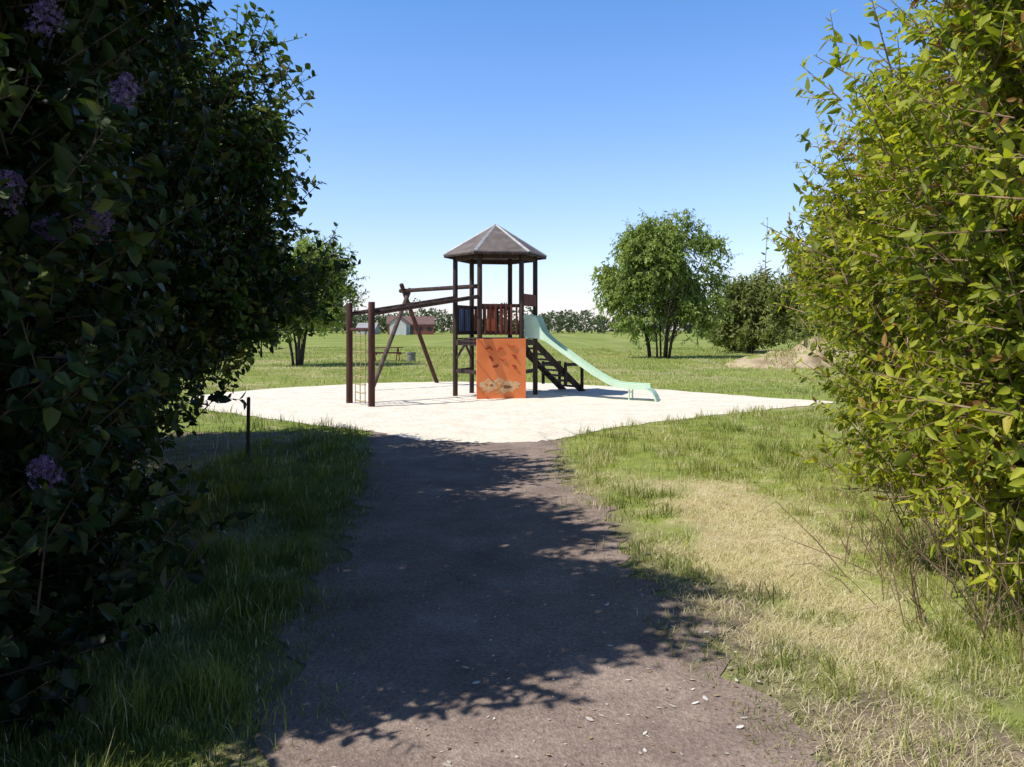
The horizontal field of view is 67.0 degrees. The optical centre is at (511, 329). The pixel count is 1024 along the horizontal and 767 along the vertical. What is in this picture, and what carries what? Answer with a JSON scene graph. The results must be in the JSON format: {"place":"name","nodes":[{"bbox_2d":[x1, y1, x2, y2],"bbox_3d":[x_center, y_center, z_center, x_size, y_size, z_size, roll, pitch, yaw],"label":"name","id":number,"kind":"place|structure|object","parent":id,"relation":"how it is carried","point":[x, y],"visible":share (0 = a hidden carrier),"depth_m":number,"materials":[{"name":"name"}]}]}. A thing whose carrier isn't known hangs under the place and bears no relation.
{"place":"outdoors","nodes":[
{"label":"outdoors","id":0,"kind":"place"},
{"bbox_2d":[164,346,856,416],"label":"meadow grass","id":1,"kind":"structure","parent":0,"point":[593,363],"depth_m":30.64,"materials":[{"name":"green plant"}]},
{"bbox_2d":[0,330,1023,766],"bbox_3d":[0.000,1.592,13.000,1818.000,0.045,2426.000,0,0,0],"label":"ground","id":2,"kind":"structure","parent":0,"point":[578,340],"depth_m":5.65,"materials":[{"name":"green plant"}]},
{"bbox_2d":[0,0,253,743],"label":"lilac bush","id":3,"kind":"object","parent":2,"relation":"on","point":[72,218],"visible":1,"depth_m":3.27,"materials":[{"name":"green plant"}]},
{"bbox_2d":[0,0,276,544],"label":"lilac bush","id":4,"kind":"object","parent":2,"relation":"on","point":[174,157],"visible":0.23,"depth_m":5.20,"materials":[{"name":"green plant"}]},
{"bbox_2d":[21,0,360,459],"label":"lilac bush","id":5,"kind":"object","parent":2,"relation":"on","point":[234,314],"visible":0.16,"depth_m":7.38,"materials":[{"name":"green plant"}]},
{"bbox_2d":[246,397,249,457],"bbox_3d":[-3.275,1.245,9.600,0.055,0.810,0.045,0,0,0],"label":"wooden stake","id":6,"kind":"object","parent":2,"relation":"on","point":[248,428],"visible":0.72,"depth_m":9.58,"materials":[{"name":"brown wood"}]},
{"bbox_2d":[150,201,353,426],"bbox_3d":[-4.860,-0.726,9.994,5.352,4.768,3.970,0,0,-21],"label":"lilac bush","id":7,"kind":"object","parent":2,"relation":"on","point":[284,323],"visible":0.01,"depth_m":9.84,"materials":[{"name":"green plant"}]},
{"bbox_2d":[272,223,369,365],"bbox_3d":[-9.407,-1.576,33.861,6.483,6.471,5.154,0,0,0],"label":"tree","id":8,"kind":"object","parent":2,"relation":"on","point":[302,245],"visible":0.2,"depth_m":33.69,"materials":[{"name":"green plant"}]},
{"bbox_2d":[356,323,380,333],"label":"farm building","id":9,"kind":"structure","parent":2,"relation":"on","point":[365,325],"depth_m":248.60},
{"bbox_2d":[367,347,403,361],"bbox_3d":[-6.350,1.280,39.000,1.700,0.768,1.480,0,0,-17],"label":"picnic table","id":10,"kind":"object","parent":2,"relation":"on","point":[396,353],"visible":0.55,"depth_m":38.77,"materials":[{"name":"brown wood"}]},
{"bbox_2d":[389,317,410,334],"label":"farm building","id":11,"kind":"structure","parent":2,"relation":"on","point":[403,328],"depth_m":222.39,"materials":[{"name":"tile"}]},
{"bbox_2d":[387,316,434,334],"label":"farm building","id":12,"kind":"structure","parent":2,"relation":"on","point":[426,324],"depth_m":236.94,"materials":[{"name":"brick"}]},
{"bbox_2d":[406,352,415,361],"bbox_3d":[-4.950,1.370,38.000,0.480,0.500,0.480,0,0,0],"label":"litter bin","id":13,"kind":"object","parent":2,"relation":"on","point":[411,356],"visible":0.81,"depth_m":37.81,"materials":[{"name":"metal"}]},
{"bbox_2d":[275,294,712,333],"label":"treeline","id":14,"kind":"object","parent":2,"relation":"on","point":[560,320],"visible":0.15,"depth_m":300.42,"materials":[{"name":"green plant"}]},
{"bbox_2d":[136,446,898,766],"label":"verge grass","id":15,"kind":"structure","parent":2,"relation":"on","point":[207,760],"depth_m":3.55,"materials":[{"name":"green plant"}]},
{"bbox_2d":[588,207,742,357],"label":"willow tree","id":16,"kind":"object","parent":2,"relation":"on","point":[654,276],"visible":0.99,"depth_m":42.16,"materials":[{"name":"green plant"}]},
{"bbox_2d":[703,263,790,352],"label":"tree","id":17,"kind":"object","parent":2,"relation":"on","point":[747,306],"visible":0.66,"depth_m":51.22,"materials":[{"name":"green plant"}]},
{"bbox_2d":[710,287,790,351],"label":"tree","id":18,"kind":"object","parent":2,"relation":"on","point":[734,347],"visible":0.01,"depth_m":55.29,"materials":[{"name":"green plant"}]},
{"bbox_2d":[752,251,815,348],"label":"tree","id":19,"kind":"object","parent":2,"relation":"on","point":[773,314],"visible":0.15,"depth_m":47.62,"materials":[{"name":"green plant"}]},
{"bbox_2d":[550,459,1023,766],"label":"dry straw","id":20,"kind":"object","parent":2,"relation":"on","point":[808,628],"visible":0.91,"depth_m":4.25,"materials":[{"name":"beige plant"}]},
{"bbox_2d":[724,336,862,368],"bbox_3d":[13.100,0.984,33.500,8.000,1.364,4.800,0,0,0],"label":"dirt mound","id":21,"kind":"object","parent":2,"relation":"on","point":[756,361],"visible":0.47,"depth_m":32.20,"materials":[{"name":"beige soil"}]},
{"bbox_2d":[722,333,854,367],"bbox_3d":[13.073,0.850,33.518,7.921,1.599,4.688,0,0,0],"label":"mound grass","id":22,"kind":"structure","parent":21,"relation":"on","point":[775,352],"depth_m":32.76,"materials":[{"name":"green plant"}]},
{"bbox_2d":[787,298,874,347],"bbox_3d":[18.088,-1.554,39.721,7.512,6.427,4.929,0,0,0],"label":"tree","id":23,"kind":"object","parent":2,"relation":"on","point":[807,334],"visible":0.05,"depth_m":39.57,"materials":[{"name":"green plant"}]},
{"bbox_2d":[786,206,876,393],"bbox_3d":[7.479,-0.359,13.196,4.835,4.028,4.372,0,0,-23],"label":"shrub","id":24,"kind":"object","parent":2,"relation":"on","point":[804,304],"depth_m":13.50,"materials":[{"name":"green plant"}]},
{"bbox_2d":[761,148,922,455],"bbox_3d":[5.644,-0.632,9.813,4.761,4.789,4.183,0,0,0],"label":"shrub","id":25,"kind":"object","parent":2,"relation":"on","point":[791,234],"visible":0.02,"depth_m":10.02,"materials":[{"name":"green plant"}]},
{"bbox_2d":[754,0,1023,668],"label":"shrub","id":26,"kind":"object","parent":2,"relation":"on","point":[967,388],"visible":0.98,"depth_m":4.44,"materials":[{"name":"green plant"}]},
{"bbox_2d":[769,0,1023,525],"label":"shrub","id":27,"kind":"object","parent":2,"relation":"on","point":[880,298],"visible":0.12,"depth_m":7.11,"materials":[{"name":"green plant"}]},
{"bbox_2d":[190,382,835,442],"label":"sand","id":28,"kind":"structure","parent":0,"point":[439,411],"depth_m":15.37,"materials":[{"name":"beige sand"}]},
{"bbox_2d":[346,223,659,406],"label":"playground tower","id":29,"kind":"structure","parent":28,"relation":"on","point":[501,371],"depth_m":17.61,"materials":[{"name":"brown wood"}]},
{"bbox_2d":[232,431,857,766],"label":"path","id":30,"kind":"structure","parent":0,"point":[426,459],"depth_m":3.89,"materials":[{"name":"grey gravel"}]},
{"bbox_2d":[193,452,828,766],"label":"dead leaves","id":31,"kind":"object","parent":30,"relation":"on","point":[590,737],"visible":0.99,"depth_m":3.82,"materials":[{"name":"brown plant"}]},
{"bbox_2d":[332,574,794,766],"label":"pebbles","id":32,"kind":"object","parent":30,"relation":"on","point":[447,764],"visible":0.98,"depth_m":3.34,"materials":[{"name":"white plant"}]},
{"bbox_2d":[145,0,962,329],"label":"sky","id":33,"kind":"structure","parent":0,"point":[434,124],"materials":[{"name":"blue"}]}
]}

